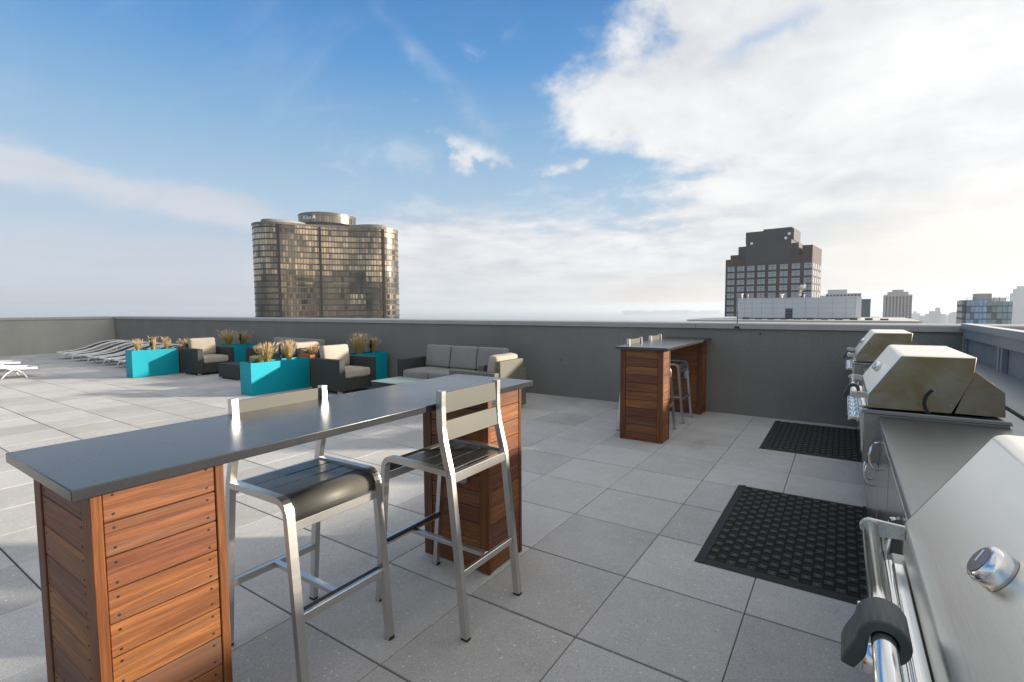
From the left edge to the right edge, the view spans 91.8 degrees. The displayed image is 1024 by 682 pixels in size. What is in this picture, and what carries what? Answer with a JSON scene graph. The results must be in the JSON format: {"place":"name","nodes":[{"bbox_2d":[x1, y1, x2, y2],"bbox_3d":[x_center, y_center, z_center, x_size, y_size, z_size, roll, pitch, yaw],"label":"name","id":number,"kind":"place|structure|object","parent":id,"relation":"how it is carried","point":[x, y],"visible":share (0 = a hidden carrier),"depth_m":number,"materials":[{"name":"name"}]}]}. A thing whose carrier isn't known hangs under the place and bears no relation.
{"place":"outdoors","nodes":[
{"label":"outdoors","id":0,"kind":"place"},
{"bbox_2d":[0,450,795,681],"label":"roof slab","id":1,"kind":"structure","parent":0,"point":[389,671],"depth_m":2.65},
{"bbox_2d":[0,316,115,355],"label":"parapet wall","id":2,"kind":"structure","parent":1,"relation":"on","point":[30,335],"depth_m":17.61,"materials":[{"name":"grey paint"}]},
{"bbox_2d":[0,350,873,681],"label":"roof deck","id":3,"kind":"structure","parent":1,"relation":"on","point":[618,582],"depth_m":2.94,"materials":[{"name":"tile"}]},
{"bbox_2d":[0,360,20,370],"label":"sun lounger","id":4,"kind":"object","parent":3,"relation":"on","point":[9,362],"visible":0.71,"depth_m":12.49,"materials":[{"name":"white plastic"}]},
{"bbox_2d":[0,365,37,379],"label":"sun lounger","id":5,"kind":"object","parent":3,"relation":"on","point":[13,367],"visible":1,"depth_m":11.22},
{"bbox_2d":[57,340,130,358],"bbox_3d":[-13.534,0.252,16.252,0.670,0.532,1.945,2,4,34],"label":"sun lounger","id":6,"kind":"object","parent":3,"relation":"on","point":[91,346],"visible":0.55,"depth_m":16.06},
{"bbox_2d":[72,341,146,360],"bbox_3d":[-12.441,0.292,15.549,0.670,0.532,1.945,2,4,34],"label":"sun lounger","id":7,"kind":"object","parent":3,"relation":"on","point":[107,348],"visible":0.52,"depth_m":15.33,"materials":[{"name":"white plastic"}]},
{"bbox_2d":[86,342,160,363],"bbox_3d":[-11.436,0.329,14.894,0.670,0.532,1.945,2,4,34],"label":"sun lounger","id":8,"kind":"object","parent":3,"relation":"on","point":[120,350],"visible":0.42,"depth_m":14.62,"materials":[{"name":"white plastic"}]},
{"bbox_2d":[99,343,171,365],"bbox_3d":[-10.604,0.360,14.340,0.670,0.532,1.945,2,4,34],"label":"sun lounger","id":9,"kind":"object","parent":3,"relation":"on","point":[111,357],"visible":0.38,"depth_m":14.00,"materials":[{"name":"white plastic"}]},
{"bbox_2d":[114,344,182,365],"bbox_3d":[-9.766,0.391,13.795,0.670,0.532,1.945,2,4,34],"label":"sun lounger","id":10,"kind":"object","parent":3,"relation":"on","point":[124,358],"visible":0.12,"depth_m":13.37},
{"bbox_2d":[125,348,178,377],"bbox_3d":[-8.289,0.490,11.460,0.350,0.605,0.930,2,4,34],"label":"planter","id":11,"kind":"object","parent":3,"relation":"on","point":[150,362],"visible":1,"depth_m":11.29,"materials":[{"name":"metal"}]},
{"bbox_2d":[132,338,142,350],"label":"grass tuft","id":12,"kind":"object","parent":11,"relation":"on","point":[137,344],"visible":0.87,"depth_m":11.20,"materials":[{"name":"beige plant"}]},
{"bbox_2d":[145,336,158,349],"bbox_3d":[-8.305,0.049,11.459,0.283,0.367,0.298,2,4,34],"label":"grass tuft","id":13,"kind":"object","parent":11,"relation":"on","point":[154,341],"visible":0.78,"depth_m":11.44,"materials":[{"name":"beige plant"}]},
{"bbox_2d":[160,336,171,348],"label":"grass tuft","id":14,"kind":"object","parent":11,"relation":"on","point":[166,343],"visible":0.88,"depth_m":11.67,"materials":[{"name":"beige plant"}]},
{"bbox_2d":[174,346,184,372],"bbox_3d":[-7.922,0.436,12.072,0.320,0.630,0.380,2,4,34],"label":"planter","id":15,"kind":"object","parent":3,"relation":"on","point":[179,354],"visible":0.3,"depth_m":11.85,"materials":[{"name":"wood"}]},
{"bbox_2d":[176,338,187,346],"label":"grass tuft","id":16,"kind":"object","parent":15,"relation":"on","point":[185,342],"visible":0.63,"depth_m":11.99,"materials":[{"name":"beige plant"}]},
{"bbox_2d":[181,337,234,375],"bbox_3d":[-7.255,0.345,11.837,0.845,0.833,0.820,2,4,34],"label":"armchair","id":17,"kind":"object","parent":3,"relation":"on","point":[199,356],"visible":0.98,"depth_m":11.65,"materials":[{"name":"grey wicker"}]},
{"bbox_2d":[218,361,246,380],"bbox_3d":[-5.966,0.650,10.915,0.870,0.330,0.520,2,4,34],"label":"coffee table","id":18,"kind":"object","parent":3,"relation":"on","point":[229,370],"visible":0.45,"depth_m":10.71,"materials":[{"name":"grey wicker"}]},
{"bbox_2d":[216,343,256,361],"bbox_3d":[-7.315,0.380,13.181,0.380,0.590,0.900,2,4,34],"label":"planter","id":19,"kind":"object","parent":3,"relation":"on","point":[239,352],"visible":0.32,"depth_m":13.09,"materials":[{"name":"metal"}]},
{"bbox_2d":[217,329,238,344],"bbox_3d":[-7.415,-0.093,12.998,0.515,0.458,0.530,-1,4,-12],"label":"grass tuft","id":20,"kind":"object","parent":19,"relation":"on","point":[229,340],"visible":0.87,"depth_m":12.95,"materials":[{"name":"plant"}]},
{"bbox_2d":[234,330,251,343],"bbox_3d":[-7.212,-0.089,13.310,0.447,0.407,0.462,2,4,34],"label":"grass tuft","id":21,"kind":"object","parent":19,"relation":"on","point":[244,339],"visible":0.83,"depth_m":13.29,"materials":[{"name":"plant"}]},
{"bbox_2d":[6,374,532,681],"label":"bar table","id":22,"kind":"object","parent":3,"relation":"on","point":[132,542],"visible":0.8,"depth_m":1.50,"materials":[{"name":"stone"}]},
{"bbox_2d":[240,357,309,395],"bbox_3d":[-4.353,0.634,9.175,0.360,0.570,1.140,2,4,34],"label":"planter","id":23,"kind":"object","parent":3,"relation":"on","point":[276,375],"visible":1,"depth_m":8.96,"materials":[{"name":"metal"}]},
{"bbox_2d":[252,355,264,362],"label":"grass tuft","id":24,"kind":"object","parent":23,"relation":"on","point":[259,359],"visible":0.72,"depth_m":8.82,"materials":[{"name":"green plant"}]},
{"bbox_2d":[253,342,279,361],"bbox_3d":[-4.455,0.203,9.000,0.447,0.396,0.477,2,4,34],"label":"grass tuft","id":25,"kind":"object","parent":23,"relation":"on","point":[266,352],"visible":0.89,"depth_m":8.97,"materials":[{"name":"beige plant"}]},
{"bbox_2d":[278,344,281,360],"bbox_3d":[-4.284,0.217,9.184,0.064,0.320,0.066,2,4,34],"label":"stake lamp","id":26,"kind":"object","parent":23,"relation":"on","point":[280,348],"visible":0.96,"depth_m":9.16,"materials":[{"name":"black metal"}]},
{"bbox_2d":[282,339,296,359],"bbox_3d":[-4.223,0.168,9.352,0.353,0.417,0.348,2,4,34],"label":"grass tuft","id":27,"kind":"object","parent":23,"relation":"on","point":[288,352],"visible":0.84,"depth_m":9.33,"materials":[{"name":"beige plant"}]},
{"bbox_2d":[246,337,324,361],"bbox_3d":[-5.136,0.362,11.397,2.100,0.833,0.845,2,4,34],"label":"sofa","id":28,"kind":"object","parent":3,"relation":"on","point":[250,353],"visible":0.15,"depth_m":11.61,"materials":[{"name":"grey wicker"}]},
{"bbox_2d":[270,341,318,358],"bbox_3d":[-4.462,0.424,10.377,0.845,0.833,0.800,2,4,34],"label":"armchair","id":29,"kind":"object","parent":3,"relation":"on","point":[299,346],"visible":0.13,"depth_m":10.05,"materials":[{"name":"beige fabric"}]},
{"bbox_2d":[298,353,314,385],"bbox_3d":[-3.960,0.562,9.907,0.400,0.615,0.400,2,4,34],"label":"planter","id":30,"kind":"object","parent":3,"relation":"on","point":[308,355],"visible":0.25,"depth_m":9.66,"materials":[{"name":"wood"}]},
{"bbox_2d":[302,343,318,354],"bbox_3d":[-3.974,0.166,9.883,0.392,0.267,0.379,-1,4,-14],"label":"grass tuft","id":31,"kind":"object","parent":30,"relation":"on","point":[313,351],"visible":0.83,"depth_m":9.85,"materials":[{"name":"beige plant"}]},
{"bbox_2d":[225,385,394,681],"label":"bar stool","id":32,"kind":"object","parent":3,"relation":"on","point":[317,489],"visible":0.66,"depth_m":2.14,"materials":[{"name":"metal"}]},
{"bbox_2d":[311,344,375,394],"bbox_3d":[-3.118,0.494,9.195,0.845,0.833,0.820,2,4,34],"label":"armchair","id":33,"kind":"object","parent":3,"relation":"on","point":[338,368],"visible":0.94,"depth_m":9.01,"materials":[{"name":"grey wicker"}]},
{"bbox_2d":[349,351,387,379],"bbox_3d":[-3.075,0.537,10.387,0.380,0.590,0.880,2,4,34],"label":"planter","id":34,"kind":"object","parent":3,"relation":"on","point":[381,364],"visible":0.26,"depth_m":10.50,"materials":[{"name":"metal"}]},
{"bbox_2d":[346,333,370,353],"bbox_3d":[-3.164,0.052,10.243,0.586,0.479,0.587,2,4,34],"label":"grass tuft","id":35,"kind":"object","parent":34,"relation":"on","point":[358,347],"visible":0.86,"depth_m":10.19,"materials":[{"name":"plant"}]},
{"bbox_2d":[365,336,380,352],"bbox_3d":[-2.959,0.076,10.534,0.398,0.390,0.366,-1,4,-10],"label":"grass tuft","id":36,"kind":"object","parent":34,"relation":"on","point":[374,344],"visible":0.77,"depth_m":10.50,"materials":[{"name":"plant"}]},
{"bbox_2d":[371,376,425,388],"bbox_3d":[-1.628,0.806,7.609,0.888,0.400,0.588,2,4,34],"label":"coffee table","id":37,"kind":"object","parent":3,"relation":"on","point":[379,383],"visible":0.26,"depth_m":7.57,"materials":[{"name":"glass"}]},
{"bbox_2d":[375,379,521,641],"bbox_3d":[-0.329,0.768,2.539,0.604,1.122,0.462,2,4,34],"label":"bar stool","id":38,"kind":"object","parent":3,"relation":"on","point":[448,454],"visible":0.95,"depth_m":2.46,"materials":[{"name":"metal"}]},
{"bbox_2d":[397,344,508,378],"bbox_3d":[-0.966,0.518,8.625,2.040,0.833,0.845,2,4,34],"label":"sofa","id":39,"kind":"object","parent":3,"relation":"on","point":[436,361],"visible":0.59,"depth_m":8.77,"materials":[{"name":"beige fabric"}]},
{"bbox_2d":[449,353,525,406],"bbox_3d":[-0.347,0.596,7.378,0.845,0.833,0.820,2,4,34],"label":"armchair","id":40,"kind":"object","parent":3,"relation":"on","point":[508,365],"visible":0.36,"depth_m":7.10,"materials":[{"name":"fabric"}]},
{"bbox_2d":[616,337,675,430],"bbox_3d":[1.642,0.527,6.046,0.604,1.122,0.462,2,4,34],"label":"bar stool","id":41,"kind":"object","parent":3,"relation":"on","point":[632,341],"visible":0.26,"depth_m":6.08,"materials":[{"name":"metal"}]},
{"bbox_2d":[615,337,710,443],"bbox_3d":[1.997,0.537,6.351,0.590,1.058,2.100,2,4,34],"label":"bar table","id":42,"kind":"object","parent":3,"relation":"on","point":[645,395],"visible":0.86,"depth_m":5.59,"materials":[{"name":"wood"}]},
{"bbox_2d":[649,334,692,423],"bbox_3d":[2.085,0.481,6.710,0.604,1.122,0.462,2,4,34],"label":"bar stool","id":43,"kind":"object","parent":3,"relation":"on","point":[682,365],"visible":0.34,"depth_m":6.64,"materials":[{"name":"metal"}]},
{"bbox_2d":[694,485,866,603],"bbox_3d":[1.865,1.261,3.293,0.910,0.012,1.501,2,4,34],"label":"floor mat","id":44,"kind":"object","parent":3,"relation":"on","point":[812,545],"visible":0.96,"depth_m":3.12,"materials":[{"name":"rubber"}]},
{"bbox_2d":[759,421,860,461],"bbox_3d":[3.415,1.099,5.625,0.920,0.012,1.520,2,4,34],"label":"floor mat","id":45,"kind":"object","parent":3,"relation":"on","point":[823,441],"visible":1,"depth_m":5.50,"materials":[{"name":"rubber"}]},
{"bbox_2d":[856,366,1023,559],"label":"kitchen counter","id":46,"kind":"object","parent":3,"relation":"on","point":[913,471],"visible":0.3,"depth_m":1.97,"materials":[{"name":"silver metal"}]},
{"bbox_2d":[864,462,868,509],"bbox_3d":[2.465,0.752,3.464,0.068,0.750,0.543,2,4,34],"label":"cabinet door","id":47,"kind":"structure","parent":46,"relation":"in","point":[866,486],"depth_m":3.38,"materials":[{"name":"silver metal"}]},
{"bbox_2d":[863,461,872,516],"bbox_3d":[2.189,0.886,3.056,0.068,0.540,0.408,2,4,34],"label":"cabinet door","id":48,"kind":"structure","parent":46,"relation":"in","point":[870,477],"depth_m":3.00,"materials":[{"name":"silver metal"}]},
{"bbox_2d":[863,462,878,518],"bbox_3d":[1.956,0.910,2.707,0.068,0.540,0.408,2,4,34],"label":"cabinet door","id":49,"kind":"structure","parent":46,"relation":"in","point":[876,465],"depth_m":2.71,"materials":[{"name":"silver metal"}]},
{"bbox_2d":[868,431,889,559],"bbox_3d":[1.670,0.835,2.272,0.068,0.750,0.577,2,4,34],"label":"cabinet door","id":50,"kind":"structure","parent":46,"relation":"in","point":[883,471],"depth_m":2.26,"materials":[{"name":"silver metal"}]},
{"bbox_2d":[846,329,917,386],"bbox_3d":[3.626,0.178,4.842,0.609,0.553,0.864,2,4,34],"label":"gas grill","id":51,"kind":"object","parent":46,"relation":"on","point":[870,347],"visible":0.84,"depth_m":4.56,"materials":[{"name":"silver metal"}]},
{"bbox_2d":[882,461,904,556],"bbox_3d":[1.343,0.869,1.783,0.068,0.750,0.577,2,4,34],"label":"cabinet door","id":52,"kind":"structure","parent":46,"relation":"in","point":[895,508],"depth_m":1.72,"materials":[{"name":"silver metal"}]},
{"bbox_2d":[884,512,907,559],"bbox_3d":[1.017,0.903,1.294,0.068,0.750,0.577,2,4,34],"label":"cabinet door","id":53,"kind":"structure","parent":46,"relation":"in","point":[888,541],"depth_m":1.48,"materials":[{"name":"silver metal"}]},
{"bbox_2d":[847,345,1012,462],"bbox_3d":[2.224,0.324,2.741,0.609,0.553,0.864,2,4,34],"label":"gas grill","id":54,"kind":"object","parent":46,"relation":"on","point":[942,384],"visible":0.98,"depth_m":2.40,"materials":[{"name":"silver metal"}]},
{"bbox_2d":[843,383,859,396],"bbox_3d":[1.883,0.272,2.754,0.078,0.078,0.030,2,4,34],"label":"handle hook","id":55,"kind":"object","parent":54,"relation":"hanging from","point":[845,392],"visible":0.85,"depth_m":2.75,"materials":[{"name":"grey rubber"}]},
{"bbox_2d":[857,435,1023,681],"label":"gas grill","id":56,"kind":"object","parent":46,"relation":"on","point":[949,583],"visible":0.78,"depth_m":0.73,"materials":[{"name":"silver metal"}]},
{"bbox_2d":[841,597,912,666],"bbox_3d":[0.513,0.414,0.702,0.078,0.078,0.070,2,4,34],"label":"handle hook","id":57,"kind":"object","parent":56,"relation":"hanging from","point":[869,617],"visible":0.92,"depth_m":0.69,"materials":[{"name":"grey rubber"}]},
{"bbox_2d":[112,316,1023,426],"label":"parapet wall","id":58,"kind":"structure","parent":1,"relation":"on","point":[796,371],"depth_m":7.89,"materials":[{"name":"grey paint"}]},
{"bbox_2d":[734,297,740,329],"bbox_3d":[3.113,-0.382,6.821,0.091,0.462,0.037,2,4,34],"label":"lightning rod","id":59,"kind":"object","parent":58,"relation":"on","point":[737,315],"visible":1,"depth_m":6.83,"materials":[{"name":"black metal"}]},
{"bbox_2d":[961,323,1023,420],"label":"parapet wall","id":60,"kind":"structure","parent":1,"relation":"on","point":[997,353],"depth_m":4.14,"materials":[{"name":"paint"}]},
{"bbox_2d":[3,312,950,320],"bbox_3d":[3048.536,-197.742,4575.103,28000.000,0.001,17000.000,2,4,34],"label":"lake","id":61,"kind":"structure","parent":0,"point":[616,316],"depth_m":7854.69,"materials":[{"name":"blue liquid"}]},
{"bbox_2d":[0,0,1023,317],"label":"sky","id":62,"kind":"structure","parent":0,"point":[521,155],"materials":[{"name":"blue"}]},
{"bbox_2d":[622,310,722,313],"bbox_3d":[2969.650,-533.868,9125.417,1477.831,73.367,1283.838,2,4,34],"label":"shore","id":63,"kind":"structure","parent":0,"point":[672,312],"depth_m":9001.41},
{"bbox_2d":[911,311,919,319],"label":"distant building","id":64,"kind":"structure","parent":0,"point":[915,314],"depth_m":2594.36,"materials":[{"name":"grey concrete"}]},
{"bbox_2d":[917,316,924,322],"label":"distant building","id":65,"kind":"structure","parent":0,"point":[921,318],"depth_m":2295.56,"materials":[{"name":"grey concrete"}]},
{"bbox_2d":[925,314,928,322],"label":"distant building","id":66,"kind":"structure","parent":0,"point":[926,318],"depth_m":2200.60,"materials":[{"name":"grey concrete"}]},
{"bbox_2d":[929,307,940,322],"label":"distant building","id":67,"kind":"structure","parent":0,"point":[935,316],"depth_m":1894.33,"materials":[{"name":"grey concrete"}]},
{"bbox_2d":[940,314,945,322],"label":"distant building","id":68,"kind":"structure","parent":0,"point":[942,318],"depth_m":2196.08,"materials":[{"name":"grey concrete"}]},
{"bbox_2d":[948,312,956,323],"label":"distant building","id":69,"kind":"structure","parent":0,"point":[952,317],"depth_m":2098.66,"materials":[{"name":"grey concrete"}]},
{"bbox_2d":[1009,286,1023,323],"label":"pale tower","id":70,"kind":"structure","parent":0,"point":[1017,296],"depth_m":1295.26,"materials":[{"name":"grey concrete"}]},
{"bbox_3d":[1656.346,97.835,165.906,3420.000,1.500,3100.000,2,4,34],"label":"city ground","id":71,"kind":"structure","parent":0,"visible":0},
{"bbox_2d":[251,212,399,318],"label":"glass tower","id":72,"kind":"structure","parent":71,"relation":"on","point":[322,265],"depth_m":252.09,"materials":[{"name":"brown glass"}]},
{"bbox_2d":[725,227,821,316],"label":"brick tower","id":73,"kind":"structure","parent":71,"relation":"on","point":[771,263],"depth_m":219.03,"materials":[{"name":"brick"}]},
{"bbox_2d":[727,267,734,271],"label":"window","id":74,"kind":"structure","parent":73,"relation":"in","point":[730,269],"depth_m":228.85,"materials":[{"name":"grey glass"}]},
{"bbox_2d":[727,273,734,278],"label":"window","id":75,"kind":"structure","parent":73,"relation":"in","point":[729,276],"depth_m":229.13,"materials":[{"name":"grey glass"}]},
{"bbox_2d":[737,266,744,271],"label":"window","id":76,"kind":"structure","parent":73,"relation":"in","point":[741,268],"depth_m":226.35,"materials":[{"name":"grey glass"}]},
{"bbox_2d":[746,286,753,291],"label":"window","id":77,"kind":"structure","parent":73,"relation":"in","point":[749,288],"depth_m":224.15,"materials":[{"name":"grey glass"}]},
{"bbox_2d":[746,293,753,297],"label":"window","id":78,"kind":"structure","parent":73,"relation":"in","point":[751,295],"depth_m":224.31,"materials":[{"name":"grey glass"}]},
{"bbox_2d":[747,279,753,284],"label":"window","id":79,"kind":"structure","parent":73,"relation":"in","point":[751,282],"depth_m":223.88,"materials":[{"name":"grey glass"}]},
{"bbox_2d":[747,266,754,270],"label":"window","id":80,"kind":"structure","parent":73,"relation":"in","point":[749,268],"depth_m":223.60,"materials":[{"name":"grey glass"}]},
{"bbox_2d":[757,265,764,270],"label":"window","id":81,"kind":"structure","parent":73,"relation":"in","point":[760,267],"depth_m":220.78,"materials":[{"name":"grey glass"}]},
{"bbox_2d":[757,272,764,277],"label":"window","id":82,"kind":"structure","parent":73,"relation":"in","point":[759,274],"depth_m":221.16,"materials":[{"name":"grey glass"}]},
{"bbox_2d":[757,279,764,284],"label":"window","id":83,"kind":"structure","parent":73,"relation":"in","point":[759,281],"depth_m":221.27,"materials":[{"name":"grey glass"}]},
{"bbox_2d":[757,286,764,290],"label":"window","id":84,"kind":"structure","parent":73,"relation":"in","point":[759,288],"depth_m":221.35,"materials":[{"name":"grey glass"}]},
{"bbox_2d":[768,264,775,269],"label":"window","id":85,"kind":"structure","parent":73,"relation":"in","point":[771,267],"depth_m":217.89,"materials":[{"name":"grey glass"}]},
{"bbox_2d":[768,272,775,276],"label":"window","id":86,"kind":"structure","parent":73,"relation":"in","point":[770,274],"depth_m":218.24,"materials":[{"name":"grey glass"}]},
{"bbox_2d":[768,279,775,283],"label":"window","id":87,"kind":"structure","parent":73,"relation":"in","point":[770,281],"depth_m":218.34,"materials":[{"name":"grey glass"}]},
{"bbox_2d":[768,286,775,290],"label":"window","id":88,"kind":"structure","parent":73,"relation":"in","point":[770,288],"depth_m":218.50,"materials":[{"name":"grey glass"}]},
{"bbox_2d":[768,293,775,297],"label":"window","id":89,"kind":"structure","parent":73,"relation":"in","point":[770,295],"depth_m":218.66,"materials":[{"name":"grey glass"}]},
{"bbox_2d":[779,285,786,290],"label":"window","id":90,"kind":"structure","parent":73,"relation":"in","point":[781,287],"depth_m":215.67,"materials":[{"name":"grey glass"}]},
{"bbox_2d":[779,292,786,297],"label":"window","id":91,"kind":"structure","parent":73,"relation":"in","point":[785,293],"depth_m":215.64,"materials":[{"name":"grey glass"}]},
{"bbox_2d":[779,271,787,276],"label":"window","id":92,"kind":"structure","parent":73,"relation":"in","point":[782,273],"depth_m":215.30,"materials":[{"name":"grey glass"}]},
{"bbox_2d":[779,278,787,283],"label":"window","id":93,"kind":"structure","parent":73,"relation":"in","point":[782,280],"depth_m":215.46,"materials":[{"name":"grey glass"}]},
{"bbox_2d":[780,264,787,269],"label":"window","id":94,"kind":"structure","parent":73,"relation":"in","point":[782,266],"depth_m":215.14,"materials":[{"name":"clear glass"}]},
{"bbox_2d":[791,285,798,290],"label":"window","id":95,"kind":"structure","parent":73,"relation":"in","point":[793,287],"depth_m":212.90,"materials":[{"name":"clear glass"}]},
{"bbox_2d":[791,292,798,297],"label":"window","id":96,"kind":"structure","parent":73,"relation":"in","point":[793,294],"depth_m":212.97,"materials":[{"name":"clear glass"}]},
{"bbox_2d":[791,278,799,282],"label":"window","id":97,"kind":"structure","parent":73,"relation":"in","point":[793,280],"depth_m":212.53,"materials":[{"name":"clear glass"}]},
{"bbox_2d":[792,263,799,268],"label":"window","id":98,"kind":"structure","parent":73,"relation":"in","point":[795,265],"depth_m":212.07,"materials":[{"name":"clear glass"}]},
{"bbox_2d":[792,270,799,275],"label":"window","id":99,"kind":"structure","parent":73,"relation":"in","point":[794,273],"depth_m":212.22,"materials":[{"name":"clear glass"}]},
{"bbox_2d":[803,284,811,289],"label":"window","id":100,"kind":"structure","parent":73,"relation":"in","point":[805,287],"depth_m":209.80,"materials":[{"name":"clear glass"}]},
{"bbox_2d":[803,292,811,296],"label":"window","id":101,"kind":"structure","parent":73,"relation":"in","point":[807,294],"depth_m":209.95,"materials":[{"name":"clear glass"}]},
{"bbox_2d":[804,277,811,282],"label":"window","id":102,"kind":"structure","parent":73,"relation":"in","point":[806,279],"depth_m":209.59,"materials":[{"name":"clear glass"}]},
{"bbox_2d":[804,262,812,267],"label":"window","id":103,"kind":"structure","parent":73,"relation":"in","point":[806,265],"depth_m":209.13,"materials":[{"name":"clear glass"}]},
{"bbox_2d":[804,270,812,275],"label":"window","id":104,"kind":"structure","parent":73,"relation":"in","point":[806,272],"depth_m":209.47,"materials":[{"name":"clear glass"}]},
{"bbox_2d":[812,263,820,296],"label":"side window","id":105,"kind":"structure","parent":73,"relation":"in","point":[817,266],"depth_m":216.72,"materials":[{"name":"white glass"}]},
{"bbox_2d":[687,317,921,322],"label":"neighbour roof","id":106,"kind":"structure","parent":71,"relation":"on","point":[855,320],"depth_m":73.44,"materials":[{"name":"grey concrete"}]},
{"bbox_2d":[738,292,861,317],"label":"penthouse screen","id":107,"kind":"object","parent":106,"relation":"on","point":[827,307],"visible":0.99,"depth_m":78.67,"materials":[{"name":"white metal"}]},
{"bbox_2d":[820,289,860,296],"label":"white block","id":108,"kind":"structure","parent":71,"relation":"on","point":[837,293],"depth_m":147.66,"materials":[{"name":"white concrete"}]},
{"bbox_2d":[861,299,870,316],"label":"dark slab","id":109,"kind":"structure","parent":71,"relation":"on","point":[865,307],"depth_m":198.97,"materials":[{"name":"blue glass"}]},
{"bbox_2d":[882,290,912,318],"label":"concrete tower","id":110,"kind":"structure","parent":71,"relation":"on","point":[897,303],"depth_m":414.84,"materials":[{"name":"grey concrete"}]},
{"bbox_2d":[956,293,1012,323],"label":"blue glass building","id":111,"kind":"structure","parent":71,"relation":"on","point":[985,308],"depth_m":258.13,"materials":[{"name":"glass"}]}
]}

